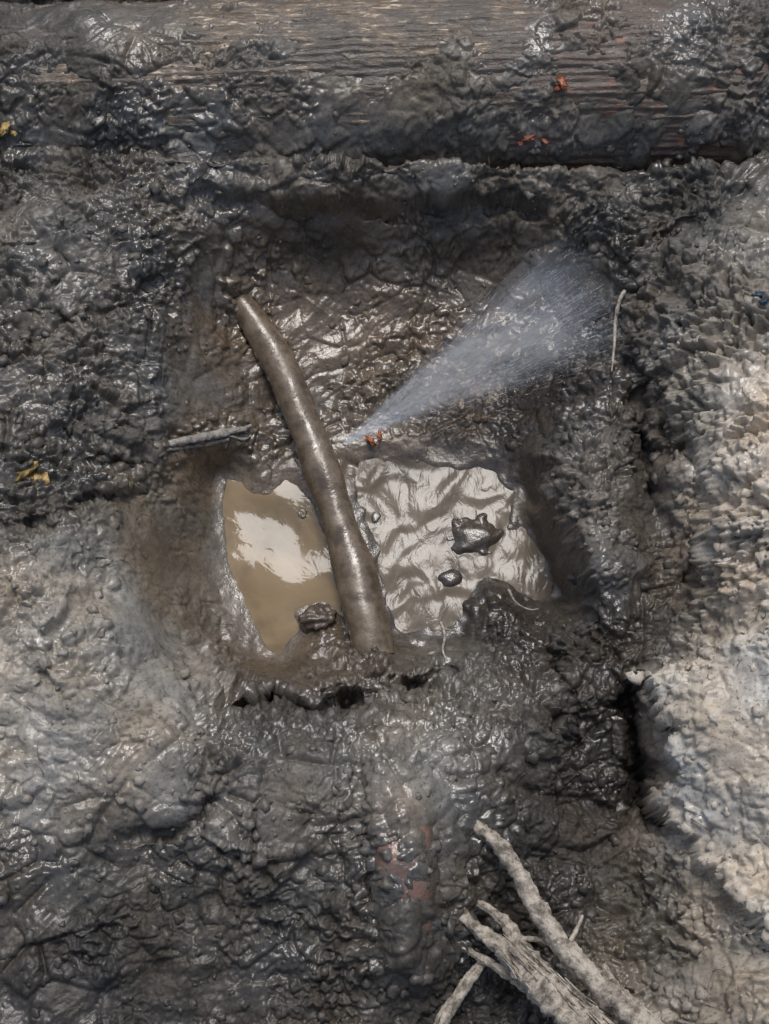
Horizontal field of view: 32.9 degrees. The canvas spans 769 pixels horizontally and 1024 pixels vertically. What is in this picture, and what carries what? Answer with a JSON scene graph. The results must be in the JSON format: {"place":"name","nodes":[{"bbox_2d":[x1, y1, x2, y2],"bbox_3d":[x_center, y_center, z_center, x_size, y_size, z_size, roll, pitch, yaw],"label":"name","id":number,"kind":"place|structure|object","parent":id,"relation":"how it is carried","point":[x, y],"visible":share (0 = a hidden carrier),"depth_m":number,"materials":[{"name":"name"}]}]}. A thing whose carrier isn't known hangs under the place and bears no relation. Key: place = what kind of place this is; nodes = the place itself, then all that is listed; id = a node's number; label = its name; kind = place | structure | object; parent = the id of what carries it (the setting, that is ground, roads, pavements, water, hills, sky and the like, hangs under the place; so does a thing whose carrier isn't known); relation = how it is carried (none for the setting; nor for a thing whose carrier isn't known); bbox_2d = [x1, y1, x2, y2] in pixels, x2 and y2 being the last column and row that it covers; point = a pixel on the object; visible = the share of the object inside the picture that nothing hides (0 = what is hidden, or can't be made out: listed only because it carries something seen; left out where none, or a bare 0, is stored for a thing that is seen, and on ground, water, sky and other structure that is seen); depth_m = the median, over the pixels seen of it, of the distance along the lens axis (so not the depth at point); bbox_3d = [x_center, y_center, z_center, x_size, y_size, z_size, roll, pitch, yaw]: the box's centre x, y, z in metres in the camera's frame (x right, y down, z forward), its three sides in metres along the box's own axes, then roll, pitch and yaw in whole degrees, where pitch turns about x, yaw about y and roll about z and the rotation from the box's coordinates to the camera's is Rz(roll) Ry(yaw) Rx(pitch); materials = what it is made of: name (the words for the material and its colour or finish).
{"place":"outdoors","nodes":[
{"label":"outdoors","id":0,"kind":"place"},
{"bbox_2d":[0,0,768,1023],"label":"muddy ground","id":1,"kind":"structure","parent":0,"point":[178,590],"depth_m":2.00,"materials":[{"name":"brown soil"}]},
{"bbox_2d":[0,121,17,137],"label":"leaf scrap","id":2,"kind":"object","parent":1,"relation":"on","point":[4,128],"visible":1,"depth_m":2.12,"materials":[{"name":"yellow plant"}]},
{"bbox_2d":[14,461,49,485],"bbox_3d":[-0.526,-0.058,1.942,0.063,0.021,0.050,0,70,0],"label":"leaf scrap","id":3,"kind":"object","parent":1,"relation":"on","point":[33,476],"visible":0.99,"depth_m":1.94,"materials":[{"name":"yellow plant"}]},
{"bbox_2d":[154,424,251,450],"bbox_3d":[-0.293,-0.125,2.126,0.166,0.134,0.027,-27,72,-9],"label":"broken stick","id":4,"kind":"object","parent":1,"relation":"on","point":[196,439],"visible":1,"depth_m":2.14,"materials":[{"name":"grey wood"}]},
{"bbox_2d":[223,479,341,655],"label":"puddle","id":5,"kind":"object","parent":1,"relation":"on","point":[278,552],"visible":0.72,"depth_m":2.17,"materials":[{"name":"liquid"}]},
{"bbox_2d":[297,507,307,517],"bbox_3d":[-0.138,0.002,2.199,0.019,0.010,0.023,-23,72,-8],"label":"stone","id":6,"kind":"object","parent":1,"relation":"on","point":[302,512],"visible":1,"depth_m":2.19,"materials":[{"name":"grey stone"}]},
{"bbox_2d":[234,294,394,653],"bbox_3d":[-0.128,-0.090,2.181,0.092,0.098,0.725,-19,71,-7],"label":"water pipe","id":7,"kind":"object","parent":1,"relation":"on","point":[360,594],"visible":0.86,"depth_m":2.14,"materials":[{"name":"brown metal"}]},
{"bbox_2d":[298,603,336,633],"bbox_3d":[-0.109,0.173,2.123,0.064,0.044,0.054,0,70,0],"label":"stone","id":8,"kind":"object","parent":1,"relation":"on","point":[316,617],"visible":0.99,"depth_m":2.11,"materials":[{"name":"stone"}]},
{"bbox_2d":[365,428,381,446],"bbox_3d":[-0.016,-0.126,2.224,0.032,0.008,0.030,-23,72,-8],"label":"brick fragment","id":9,"kind":"object","parent":1,"relation":"on","point":[369,439],"visible":0.98,"depth_m":2.22,"materials":[{"name":"brick"}]},
{"bbox_2d":[0,0,768,170],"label":"timber log","id":10,"kind":"object","parent":1,"relation":"on","point":[384,40],"visible":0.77,"depth_m":2.14,"materials":[{"name":"brown wood"}]},
{"bbox_2d":[516,133,549,145],"bbox_3d":[0.247,-0.620,2.168,0.057,0.016,0.019,0,70,0],"label":"brick fragment","id":11,"kind":"object","parent":10,"relation":"on","point":[528,138],"visible":1,"depth_m":2.16,"materials":[{"name":"red brick"}]},
{"bbox_2d":[554,75,567,90],"bbox_3d":[0.290,-0.699,2.128,0.022,0.012,0.029,15,71,5],"label":"brick fragment","id":12,"kind":"object","parent":10,"relation":"on","point":[562,82],"visible":1,"depth_m":2.12,"materials":[{"name":"brick"}]},
{"bbox_2d":[0,164,768,1017],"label":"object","id":13,"kind":"object","parent":1,"relation":"on","point":[416,658],"visible":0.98,"depth_m":1.93,"materials":[{"name":"black soil"}]},
{"bbox_2d":[373,825,433,932],"bbox_3d":[0.024,0.496,1.820,0.095,0.187,0.317,-2,70,-1],"label":"rusty pipe","id":14,"kind":"object","parent":1,"relation":"on","point":[398,868],"visible":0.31,"depth_m":1.74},
{"bbox_2d":[355,457,551,632],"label":"puddle","id":15,"kind":"object","parent":1,"relation":"on","point":[419,506],"visible":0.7,"depth_m":2.18,"materials":[{"name":"liquid"}]},
{"bbox_2d":[439,589,538,660],"bbox_3d":[0.154,0.171,2.074,0.173,0.048,0.069,-29,73,-10],"label":"rootlet","id":16,"kind":"object","parent":1,"relation":"on","point":[444,629],"visible":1,"depth_m":2.08,"materials":[{"name":"beige plant"}]},
{"bbox_2d":[433,820,664,1023],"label":"tree root","id":17,"kind":"object","parent":1,"relation":"on","point":[523,966],"visible":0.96,"depth_m":1.73,"materials":[{"name":"grey plant"}]},
{"bbox_2d":[611,290,625,371],"bbox_3d":[0.377,-0.295,2.127,0.012,0.022,0.148,11,70,4],"label":"rootlet","id":18,"kind":"object","parent":1,"relation":"on","point":[620,298],"visible":1,"depth_m":2.14,"materials":[{"name":"beige plant"}]},
{"bbox_2d":[751,291,768,304],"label":"blue plastic scrap","id":19,"kind":"object","parent":1,"relation":"on","point":[763,301],"visible":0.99,"depth_m":1.98,"materials":[{"name":"blue plastic"}]},
{"bbox_2d":[343,214,637,443],"bbox_3d":[0.191,-0.329,2.119,0.524,0.321,0.412,0,70,0],"label":"water spray","id":20,"kind":"object","parent":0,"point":[390,415],"visible":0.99,"depth_m":2.16,"materials":[{"name":"white"}]}
]}

